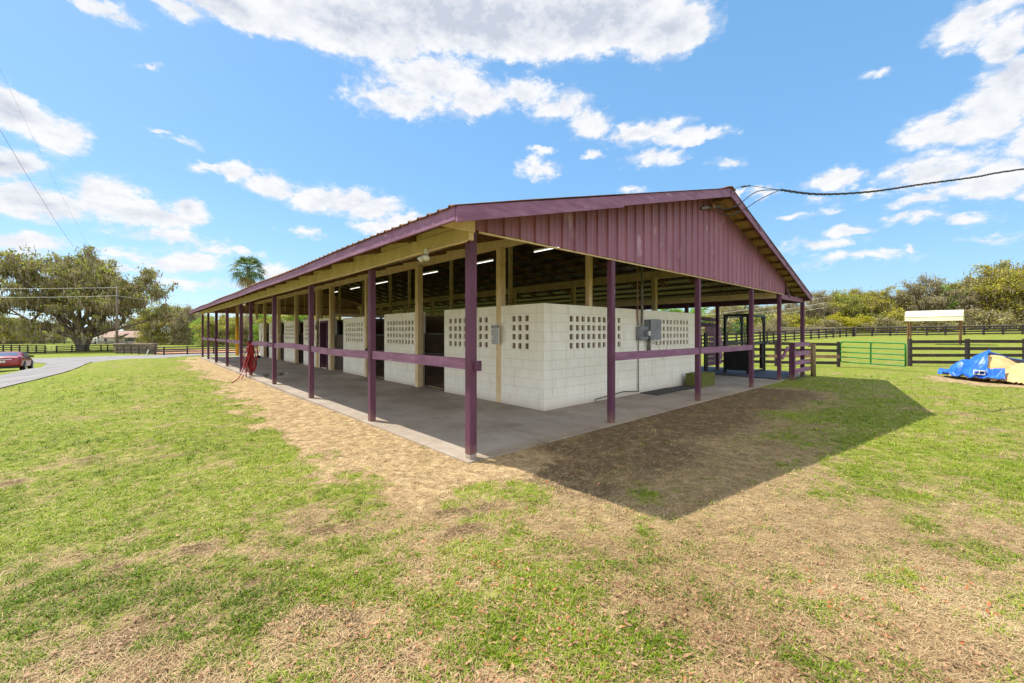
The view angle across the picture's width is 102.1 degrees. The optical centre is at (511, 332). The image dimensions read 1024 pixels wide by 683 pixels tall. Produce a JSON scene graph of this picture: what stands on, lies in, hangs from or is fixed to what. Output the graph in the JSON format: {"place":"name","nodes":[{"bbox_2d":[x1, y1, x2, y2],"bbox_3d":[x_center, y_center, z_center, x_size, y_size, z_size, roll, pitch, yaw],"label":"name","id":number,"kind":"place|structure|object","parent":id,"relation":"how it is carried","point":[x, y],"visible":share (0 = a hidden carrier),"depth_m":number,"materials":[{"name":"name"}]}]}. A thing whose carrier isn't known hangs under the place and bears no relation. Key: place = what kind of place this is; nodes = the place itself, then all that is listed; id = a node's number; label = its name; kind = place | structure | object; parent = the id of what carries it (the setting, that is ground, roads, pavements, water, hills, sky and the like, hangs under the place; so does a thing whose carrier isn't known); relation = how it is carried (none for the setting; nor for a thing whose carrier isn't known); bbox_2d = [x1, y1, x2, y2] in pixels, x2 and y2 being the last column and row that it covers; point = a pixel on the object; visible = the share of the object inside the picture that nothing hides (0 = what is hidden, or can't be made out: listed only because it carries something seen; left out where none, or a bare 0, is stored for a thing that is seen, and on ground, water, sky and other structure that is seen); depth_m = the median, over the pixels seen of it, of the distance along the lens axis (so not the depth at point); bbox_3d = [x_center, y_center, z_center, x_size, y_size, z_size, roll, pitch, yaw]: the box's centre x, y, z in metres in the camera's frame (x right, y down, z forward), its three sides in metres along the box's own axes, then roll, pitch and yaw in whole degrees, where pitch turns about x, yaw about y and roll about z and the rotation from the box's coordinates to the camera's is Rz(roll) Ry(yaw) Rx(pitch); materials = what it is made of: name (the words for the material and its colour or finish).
{"place":"outdoors","nodes":[
{"label":"outdoors","id":0,"kind":"place"},
{"bbox_2d":[0,69,82,242],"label":"overhead wire","id":1,"kind":"object","parent":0,"point":[26,174],"visible":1,"depth_m":34.77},
{"bbox_2d":[0,353,258,387],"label":"road","id":2,"kind":"structure","parent":0,"point":[53,366],"depth_m":39.44,"materials":[{"name":"concrete"}]},
{"bbox_2d":[200,355,805,463],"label":"concrete floor","id":3,"kind":"structure","parent":0,"point":[432,412],"depth_m":8.84,"materials":[{"name":"concrete"}]},
{"bbox_2d":[235,305,238,354],"bbox_3d":[-18.845,-0.145,28.367,0.207,3.450,0.207,0,0,-42],"label":"yellow post","id":4,"kind":"object","parent":3,"relation":"on","point":[237,331],"visible":0.94,"depth_m":28.30,"materials":[{"name":"beige wood"}]},
{"bbox_2d":[257,373,287,376],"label":"puddle","id":5,"kind":"object","parent":3,"relation":"on","point":[268,375],"visible":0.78,"depth_m":15.91,"materials":[{"name":"grey liquid"}]},
{"bbox_2d":[189,186,812,459],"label":"barn","id":6,"kind":"structure","parent":3,"relation":"on","point":[564,321],"depth_m":10.34,"materials":[{"name":"concrete"}]},
{"bbox_2d":[231,340,257,382],"bbox_3d":[-9.689,0.996,14.744,0.420,1.400,1.932,0,0,-8],"label":"garden hose","id":7,"kind":"object","parent":6,"relation":"hanging from","point":[250,357],"visible":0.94,"depth_m":15.49,"materials":[{"name":"red rubber"}]},
{"bbox_2d":[315,321,318,346],"bbox_3d":[-8.981,0.198,19.110,0.196,1.445,0.272,0,0,-63],"label":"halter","id":8,"kind":"object","parent":6,"relation":"hanging from","point":[317,326],"visible":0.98,"depth_m":19.05,"materials":[{"name":"black"}]},
{"bbox_2d":[337,322,340,334],"bbox_3d":[-8.137,0.570,18.976,0.040,2.080,1.400,0,0,-42],"label":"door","id":9,"kind":"structure","parent":6,"relation":"in","point":[338,323],"depth_m":18.51,"materials":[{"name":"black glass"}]},
{"bbox_2d":[417,248,429,262],"bbox_3d":[-1.255,-1.103,5.939,0.135,0.193,0.268,0,0,-42],"label":"flood lamp","id":10,"kind":"object","parent":6,"relation":"attached to","point":[424,257],"visible":0.98,"depth_m":5.93,"materials":[{"name":"white plastic"}]},
{"bbox_2d":[491,325,499,343],"bbox_3d":[-0.390,0.055,9.559,0.010,0.450,0.300,0,0,-42],"label":"notice sign","id":11,"kind":"object","parent":6,"relation":"attached to","point":[495,334],"visible":1,"depth_m":9.55,"materials":[{"name":"paper"}]},
{"bbox_2d":[533,246,558,251],"bbox_3d":[1.022,-2.445,11.083,0.070,0.451,1.200,0,0,-42],"label":"tube lamp","id":12,"kind":"object","parent":6,"relation":"hanging from","point":[541,249],"visible":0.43,"depth_m":11.28,"materials":[{"name":"white plastic"}]},
{"bbox_2d":[595,263,650,400],"bbox_3d":[2.822,-0.555,10.331,2.184,4.330,0.283,0,0,-42],"label":"electrical conduit","id":13,"kind":"object","parent":6,"relation":"attached to","point":[643,332],"visible":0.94,"depth_m":10.92,"materials":[{"name":"grey metal"}]},
{"bbox_2d":[644,319,660,349],"bbox_3d":[3.829,0.138,11.266,0.444,0.985,0.252,0,0,-42],"label":"breaker box","id":14,"kind":"object","parent":6,"relation":"attached to","point":[653,326],"visible":0.81,"depth_m":11.20,"materials":[{"name":"grey metal"}]},
{"bbox_2d":[700,168,1023,215],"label":"service cable","id":15,"kind":"object","parent":6,"relation":"attached to","point":[711,206],"visible":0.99,"depth_m":10.59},
{"bbox_2d":[262,378,770,458],"bbox_3d":[-7.717,1.625,14.720,11.239,0.021,30.528,0,0,-65],"label":"spilled straw","id":16,"kind":"object","parent":3,"relation":"on","point":[548,432],"visible":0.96,"depth_m":6.76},
{"bbox_2d":[640,387,684,394],"bbox_3d":[4.139,1.618,11.345,1.530,0.020,0.500,0,0,-42],"label":"rubber mat","id":17,"kind":"object","parent":3,"relation":"on","point":[661,391],"visible":1,"depth_m":11.21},
{"bbox_2d":[670,385,694,389],"bbox_3d":[5.154,1.618,12.199,1.080,0.020,0.500,0,0,-42],"label":"rubber mat","id":18,"kind":"object","parent":3,"relation":"on","point":[686,387],"visible":0.62,"depth_m":12.03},
{"bbox_2d":[686,371,714,386],"bbox_3d":[5.783,1.435,12.668,1.050,0.478,0.562,0,0,-42],"label":"hay bale","id":19,"kind":"object","parent":3,"relation":"on","point":[707,378],"visible":0.79,"depth_m":12.45,"materials":[{"name":"green plant"}]},
{"bbox_2d":[701,366,788,379],"bbox_3d":[8.777,1.611,17.120,3.600,0.033,4.880,0,0,-42],"label":"stall mat","id":20,"kind":"object","parent":3,"relation":"on","point":[769,374],"visible":0.5,"depth_m":15.97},
{"bbox_2d":[723,314,767,373],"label":"horse stocks","id":21,"kind":"object","parent":20,"relation":"on","point":[735,360],"visible":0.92,"depth_m":16.47,"materials":[{"name":"black metal"}]},
{"bbox_2d":[726,351,745,370],"bbox_3d":[8.790,1.100,16.213,0.040,0.780,0.750,0,0,-42],"label":"door panel","id":22,"kind":"structure","parent":21,"relation":"in","point":[735,360],"depth_m":16.19,"materials":[{"name":"black metal"}]},
{"bbox_2d":[0,329,1023,682],"bbox_3d":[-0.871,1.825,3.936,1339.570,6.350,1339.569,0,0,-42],"label":"ground","id":23,"kind":"structure","parent":0,"point":[742,411],"depth_m":4.26,"materials":[{"name":"plant"}]},
{"bbox_2d":[0,314,25,343],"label":"oak tree","id":24,"kind":"object","parent":23,"relation":"on","point":[7,334],"visible":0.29,"depth_m":173.58,"materials":[{"name":"green plant"}]},
{"bbox_2d":[0,351,33,369],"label":"parked car","id":25,"kind":"object","parent":23,"relation":"on","point":[21,360],"visible":1,"depth_m":29.34,"materials":[{"name":"red paint"}]},
{"bbox_2d":[0,345,45,352],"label":"board fence","id":26,"kind":"object","parent":23,"relation":"on","point":[25,350],"visible":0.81,"depth_m":86.77,"materials":[{"name":"black paint"}]},
{"bbox_2d":[16,318,63,340],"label":"broad tree","id":27,"kind":"object","parent":23,"relation":"on","point":[39,332],"visible":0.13,"depth_m":178.06,"materials":[{"name":"green plant"}]},
{"bbox_2d":[35,332,62,340],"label":"understorey shrub","id":28,"kind":"object","parent":23,"relation":"on","point":[42,338],"visible":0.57,"depth_m":176.57,"materials":[{"name":"green plant"}]},
{"bbox_2d":[53,318,70,340],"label":"mossy oak","id":29,"kind":"object","parent":23,"relation":"on","point":[65,339],"visible":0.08,"depth_m":200.44,"materials":[{"name":"green plant"}]},
{"bbox_2d":[56,345,114,352],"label":"board fence","id":30,"kind":"object","parent":23,"relation":"on","point":[86,347],"visible":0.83,"depth_m":92.53,"materials":[{"name":"black paint"}]},
{"bbox_2d":[0,244,185,350],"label":"oak tree","id":31,"kind":"object","parent":23,"relation":"on","point":[89,273],"visible":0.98,"depth_m":89.85,"materials":[{"name":"green plant"}]},
{"bbox_2d":[0,341,195,344],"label":"paddock fence","id":32,"kind":"object","parent":23,"relation":"on","point":[43,342],"visible":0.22,"depth_m":160.26,"materials":[{"name":"black paint"}]},
{"bbox_2d":[115,286,118,342],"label":"utility pole","id":33,"kind":"object","parent":23,"relation":"on","point":[116,333],"visible":0.76,"depth_m":79.67,"materials":[{"name":"grey wood"}]},
{"bbox_2d":[0,287,193,305],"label":"power line","id":34,"kind":"object","parent":33,"relation":"attached to","point":[59,288],"visible":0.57,"depth_m":76.52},
{"bbox_2d":[122,317,140,330],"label":"mossy oak","id":35,"kind":"object","parent":23,"relation":"on","point":[130,329],"visible":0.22,"depth_m":197.65,"materials":[{"name":"green plant"}]},
{"bbox_2d":[99,331,168,342],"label":"house","id":36,"kind":"structure","parent":23,"relation":"on","point":[109,336],"depth_m":174.44,"materials":[{"name":"paint"}]},
{"bbox_2d":[127,309,170,344],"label":"oak tree","id":37,"kind":"object","parent":23,"relation":"on","point":[158,333],"visible":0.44,"depth_m":147.75,"materials":[{"name":"green plant"}]},
{"bbox_2d":[134,301,201,343],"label":"broad tree","id":38,"kind":"object","parent":23,"relation":"on","point":[167,327],"visible":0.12,"depth_m":159.13,"materials":[{"name":"green plant"}]},
{"bbox_2d":[163,305,201,344],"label":"mossy oak","id":39,"kind":"object","parent":23,"relation":"on","point":[180,325],"visible":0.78,"depth_m":148.28,"materials":[{"name":"green plant"}]},
{"bbox_2d":[116,345,258,354],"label":"board fence","id":40,"kind":"object","parent":23,"relation":"on","point":[154,349],"visible":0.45,"depth_m":68.56,"materials":[{"name":"black paint"}]},
{"bbox_2d":[113,349,152,350],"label":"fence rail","id":41,"kind":"object","parent":40,"relation":"attached to","point":[130,349],"visible":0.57,"depth_m":78.26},
{"bbox_2d":[113,343,152,344],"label":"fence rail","id":42,"kind":"object","parent":40,"relation":"attached to","point":[132,344],"visible":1,"depth_m":78.05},
{"bbox_2d":[114,347,153,348],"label":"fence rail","id":43,"kind":"object","parent":40,"relation":"attached to","point":[133,347],"visible":0.51,"depth_m":78.03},
{"bbox_2d":[114,345,153,346],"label":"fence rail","id":44,"kind":"object","parent":40,"relation":"attached to","point":[136,345],"visible":0.72,"depth_m":78.18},
{"bbox_2d":[189,314,214,345],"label":"leafy tree","id":45,"kind":"object","parent":23,"relation":"on","point":[196,322],"visible":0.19,"depth_m":137.11,"materials":[{"name":"green plant"}]},
{"bbox_2d":[189,313,233,345],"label":"broad tree","id":46,"kind":"object","parent":23,"relation":"on","point":[212,328],"visible":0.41,"depth_m":128.63,"materials":[{"name":"green plant"}]},
{"bbox_2d":[201,313,235,345],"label":"oak tree","id":47,"kind":"object","parent":23,"relation":"on","point":[222,318],"visible":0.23,"depth_m":133.25,"materials":[{"name":"green plant"}]},
{"bbox_2d":[210,314,254,345],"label":"broad tree","id":48,"kind":"object","parent":23,"relation":"on","point":[232,323],"visible":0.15,"depth_m":123.55,"materials":[{"name":"green plant"}]},
{"bbox_2d":[227,256,268,289],"bbox_3d":[-33.041,-3.233,51.843,5.157,13.007,5.173,0,0,-42],"label":"fan palm","id":49,"kind":"object","parent":23,"relation":"on","point":[247,280],"visible":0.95,"depth_m":51.30,"materials":[{"name":"green plant"}]},
{"bbox_2d":[243,314,268,344],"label":"mossy oak","id":50,"kind":"object","parent":23,"relation":"on","point":[245,328],"visible":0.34,"depth_m":123.54,"materials":[{"name":"green plant"}]},
{"bbox_2d":[248,314,271,340],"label":"leafy tree","id":51,"kind":"object","parent":23,"relation":"on","point":[256,327],"visible":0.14,"depth_m":118.18,"materials":[{"name":"green plant"}]},
{"bbox_2d":[253,315,293,340],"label":"broad tree","id":52,"kind":"object","parent":23,"relation":"on","point":[259,320],"visible":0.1,"depth_m":116.18,"materials":[{"name":"green plant"}]},
{"bbox_2d":[282,315,307,321],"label":"leafy tree","id":53,"kind":"object","parent":23,"relation":"on","point":[301,317],"visible":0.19,"depth_m":117.69,"materials":[{"name":"green plant"}]},
{"bbox_2d":[0,379,1023,682],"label":"straw","id":54,"kind":"object","parent":23,"relation":"on","point":[914,651],"visible":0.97,"depth_m":2.51,"materials":[{"name":"plant"}]},
{"bbox_2d":[0,382,1023,682],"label":"fallen leaves","id":55,"kind":"object","parent":23,"relation":"on","point":[530,648],"visible":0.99,"depth_m":2.28,"materials":[{"name":"brown plant"}]},
{"bbox_2d":[657,308,684,312],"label":"leafy tree","id":56,"kind":"object","parent":23,"relation":"on","point":[674,310],"visible":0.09,"depth_m":94.51,"materials":[{"name":"green plant"}]},
{"bbox_2d":[684,307,712,331],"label":"leafy tree","id":57,"kind":"object","parent":23,"relation":"on","point":[693,310],"visible":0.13,"depth_m":98.75,"materials":[{"name":"green plant"}]},
{"bbox_2d":[701,310,722,322],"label":"broad tree","id":58,"kind":"object","parent":23,"relation":"on","point":[709,315],"visible":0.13,"depth_m":109.75,"materials":[{"name":"green plant"}]},
{"bbox_2d":[701,317,736,333],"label":"understorey shrub","id":59,"kind":"object","parent":23,"relation":"on","point":[729,325],"visible":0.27,"depth_m":86.54,"materials":[{"name":"green plant"}]},
{"bbox_2d":[707,305,748,322],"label":"mossy oak","id":60,"kind":"object","parent":23,"relation":"on","point":[728,310],"visible":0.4,"depth_m":108.16,"materials":[{"name":"green plant"}]},
{"bbox_2d":[732,321,745,332],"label":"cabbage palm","id":61,"kind":"object","parent":23,"relation":"on","point":[736,330],"visible":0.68,"depth_m":83.71,"materials":[{"name":"green plant"}]},
{"bbox_2d":[732,311,775,330],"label":"understorey shrub","id":62,"kind":"object","parent":23,"relation":"on","point":[757,319],"visible":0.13,"depth_m":97.66,"materials":[{"name":"green plant"}]},
{"bbox_2d":[737,304,776,324],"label":"mossy oak","id":63,"kind":"object","parent":23,"relation":"on","point":[761,309],"visible":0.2,"depth_m":105.02,"materials":[{"name":"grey plant"}]},
{"bbox_2d":[701,327,835,334],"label":"paddock fence","id":64,"kind":"object","parent":23,"relation":"on","point":[792,329],"visible":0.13,"depth_m":81.55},
{"bbox_2d":[754,315,793,333],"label":"understorey shrub","id":65,"kind":"object","parent":23,"relation":"on","point":[772,323],"visible":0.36,"depth_m":86.62,"materials":[{"name":"green plant"}]},
{"bbox_2d":[759,304,792,313],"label":"oak tree","id":66,"kind":"object","parent":23,"relation":"on","point":[774,307],"visible":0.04,"depth_m":111.07,"materials":[{"name":"green plant"}]},
{"bbox_2d":[713,341,839,366],"bbox_3d":[13.856,1.165,21.704,6.384,1.477,0.192,0,0,4],"label":"board fence","id":67,"kind":"object","parent":23,"relation":"on","point":[837,350],"visible":0.4,"depth_m":21.49,"materials":[{"name":"black paint"}]},
{"bbox_2d":[840,341,906,366],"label":"tube gate","id":68,"kind":"structure","parent":67,"relation":"attached to","point":[871,353],"depth_m":20.07,"materials":[{"name":"green metal"}]},
{"bbox_2d":[701,328,852,346],"bbox_3d":[32.346,0.557,50.993,58.323,2.635,1.810,0,0,-37],"label":"paddock fence","id":69,"kind":"object","parent":23,"relation":"on","point":[794,333],"visible":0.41,"depth_m":55.73,"materials":[{"name":"black paint"}]},
{"bbox_2d":[768,303,820,325],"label":"mossy oak","id":70,"kind":"object","parent":23,"relation":"on","point":[788,306],"visible":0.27,"depth_m":103.56,"materials":[{"name":"green plant"}]},
{"bbox_2d":[768,306,826,332],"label":"understorey shrub","id":71,"kind":"object","parent":23,"relation":"on","point":[796,318],"visible":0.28,"depth_m":91.96,"materials":[{"name":"green plant"}]},
{"bbox_2d":[789,342,809,379],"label":"gate","id":72,"kind":"structure","parent":23,"relation":"on","point":[793,362],"depth_m":14.43,"materials":[{"name":"purple paint"}]},
{"bbox_2d":[793,314,826,323],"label":"understorey shrub","id":73,"kind":"object","parent":23,"relation":"on","point":[818,315],"visible":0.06,"depth_m":97.22,"materials":[{"name":"green plant"}]},
{"bbox_2d":[808,343,815,376],"bbox_3d":[11.381,1.067,15.688,0.532,1.325,0.164,0,0,-42],"label":"round post","id":74,"kind":"object","parent":23,"relation":"on","point":[813,360],"visible":0.78,"depth_m":15.74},
{"bbox_2d":[798,290,842,325],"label":"mossy oak","id":75,"kind":"object","parent":23,"relation":"on","point":[825,312],"visible":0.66,"depth_m":98.02,"materials":[{"name":"green plant"}]},
{"bbox_2d":[805,317,847,332],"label":"understorey shrub","id":76,"kind":"object","parent":23,"relation":"on","point":[831,323],"visible":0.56,"depth_m":86.41,"materials":[{"name":"green plant"}]},
{"bbox_2d":[806,290,863,317],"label":"oak tree","id":77,"kind":"object","parent":23,"relation":"on","point":[835,300],"visible":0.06,"depth_m":105.76,"materials":[{"name":"green plant"}]},
{"bbox_2d":[816,310,857,331],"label":"yellow tree","id":78,"kind":"object","parent":23,"relation":"on","point":[845,321],"visible":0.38,"depth_m":88.68,"materials":[{"name":"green plant"}]},
{"bbox_2d":[819,319,864,329],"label":"understorey shrub","id":79,"kind":"object","parent":23,"relation":"on","point":[858,323],"visible":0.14,"depth_m":91.12,"materials":[{"name":"green plant"}]},
{"bbox_2d":[823,289,876,318],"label":"broad tree","id":80,"kind":"object","parent":23,"relation":"on","point":[845,303],"visible":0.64,"depth_m":100.75,"materials":[{"name":"green plant"}]},
{"bbox_2d":[842,288,881,316],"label":"oak tree","id":81,"kind":"object","parent":23,"relation":"on","point":[854,292],"visible":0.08,"depth_m":107.76,"materials":[{"name":"green plant"}]},
{"bbox_2d":[850,313,883,331],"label":"yellow tree","id":82,"kind":"object","parent":23,"relation":"on","point":[865,319],"visible":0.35,"depth_m":91.06,"materials":[{"name":"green plant"}]},
{"bbox_2d":[850,309,887,326],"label":"understorey shrub","id":83,"kind":"object","parent":23,"relation":"on","point":[872,314],"visible":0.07,"depth_m":98.61,"materials":[{"name":"green plant"}]},
{"bbox_2d":[854,285,900,316],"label":"oak tree","id":84,"kind":"object","parent":23,"relation":"on","point":[884,303],"visible":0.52,"depth_m":102.44,"materials":[{"name":"green plant"}]},
{"bbox_2d":[860,315,912,331],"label":"understorey shrub","id":85,"kind":"object","parent":23,"relation":"on","point":[887,322],"visible":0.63,"depth_m":86.87,"materials":[{"name":"green plant"}]},
{"bbox_2d":[881,305,935,328],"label":"understorey shrub","id":86,"kind":"object","parent":23,"relation":"on","point":[896,314],"visible":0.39,"depth_m":92.59,"materials":[{"name":"green plant"}]},
{"bbox_2d":[890,288,942,311],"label":"oak tree","id":87,"kind":"object","parent":23,"relation":"on","point":[905,303],"visible":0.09,"depth_m":103.33,"materials":[{"name":"green plant"}]},
{"bbox_2d":[835,324,1023,334],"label":"paddock fence","id":88,"kind":"object","parent":23,"relation":"on","point":[919,326],"visible":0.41,"depth_m":73.78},
{"bbox_2d":[895,274,968,310],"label":"mossy oak","id":89,"kind":"object","parent":23,"relation":"on","point":[933,300],"visible":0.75,"depth_m":96.84,"materials":[{"name":"grey plant"}]},
{"bbox_2d":[905,310,963,344],"bbox_3d":[42.880,-0.385,42.037,2.681,3.630,4.166,0,0,-42],"label":"shelter","id":90,"kind":"object","parent":23,"relation":"on","point":[946,315],"visible":0.94,"depth_m":41.33,"materials":[{"name":"beige metal"}]},
{"bbox_2d":[914,321,958,330],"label":"understorey shrub","id":91,"kind":"object","parent":23,"relation":"on","point":[937,323],"visible":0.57,"depth_m":86.80,"materials":[{"name":"green plant"}]},
{"bbox_2d":[853,325,1023,335],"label":"paddock fence","id":92,"kind":"object","parent":23,"relation":"on","point":[964,329],"visible":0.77,"depth_m":65.70,"materials":[{"name":"black paint"}]},
{"bbox_2d":[931,282,967,309],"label":"leafy tree","id":93,"kind":"object","parent":23,"relation":"on","point":[956,305],"visible":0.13,"depth_m":100.69,"materials":[{"name":"green plant"}]},
{"bbox_2d":[907,339,1023,365],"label":"board fence","id":94,"kind":"object","parent":23,"relation":"on","point":[967,348],"visible":0.72,"depth_m":21.06,"materials":[{"name":"black paint"}]},
{"bbox_2d":[953,277,998,319],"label":"mossy oak","id":95,"kind":"object","parent":23,"relation":"on","point":[968,300],"visible":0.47,"depth_m":93.93,"materials":[{"name":"grey plant"}]},
{"bbox_2d":[943,266,1023,329],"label":"oak tree","id":96,"kind":"object","parent":23,"relation":"on","point":[955,285],"visible":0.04,"depth_m":98.91,"materials":[{"name":"green plant"}]},
{"bbox_2d":[948,355,1023,383],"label":"shavings pile","id":97,"kind":"object","parent":23,"relation":"on","point":[1014,371],"visible":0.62,"depth_m":14.08,"materials":[{"name":"brown wood"}]},
{"bbox_2d":[937,349,1023,378],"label":"blue tarp","id":98,"kind":"object","parent":97,"relation":"on","point":[966,367],"visible":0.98,"depth_m":14.73,"materials":[{"name":"plastic"}]},
{"bbox_2d":[953,305,1022,329],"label":"understorey shrub","id":99,"kind":"object","parent":23,"relation":"on","point":[1004,317],"visible":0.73,"depth_m":86.58,"materials":[{"name":"grey plant"}]},
{"bbox_2d":[962,261,1023,329],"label":"oak tree","id":100,"kind":"object","parent":23,"relation":"on","point":[998,286],"visible":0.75,"depth_m":89.56,"materials":[{"name":"green plant"}]},
{"bbox_2d":[964,258,1023,329],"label":"oak tree","id":101,"kind":"object","parent":23,"relation":"on","point":[1002,264],"visible":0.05,"depth_m":95.46,"materials":[{"name":"green plant"}]},
{"bbox_2d":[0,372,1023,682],"bbox_3d":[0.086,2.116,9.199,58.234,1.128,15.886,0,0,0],"label":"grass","id":102,"kind":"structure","parent":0,"point":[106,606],"depth_m":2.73,"materials":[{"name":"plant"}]},
{"bbox_2d":[0,0,1023,331],"label":"sky","id":103,"kind":"structure","parent":0,"point":[184,140],"materials":[{"name":"blue"}]},
{"bbox_2d":[706,297,825,319],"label":"power line","id":104,"kind":"object","parent":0,"point":[768,311],"visible":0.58,"depth_m":79.98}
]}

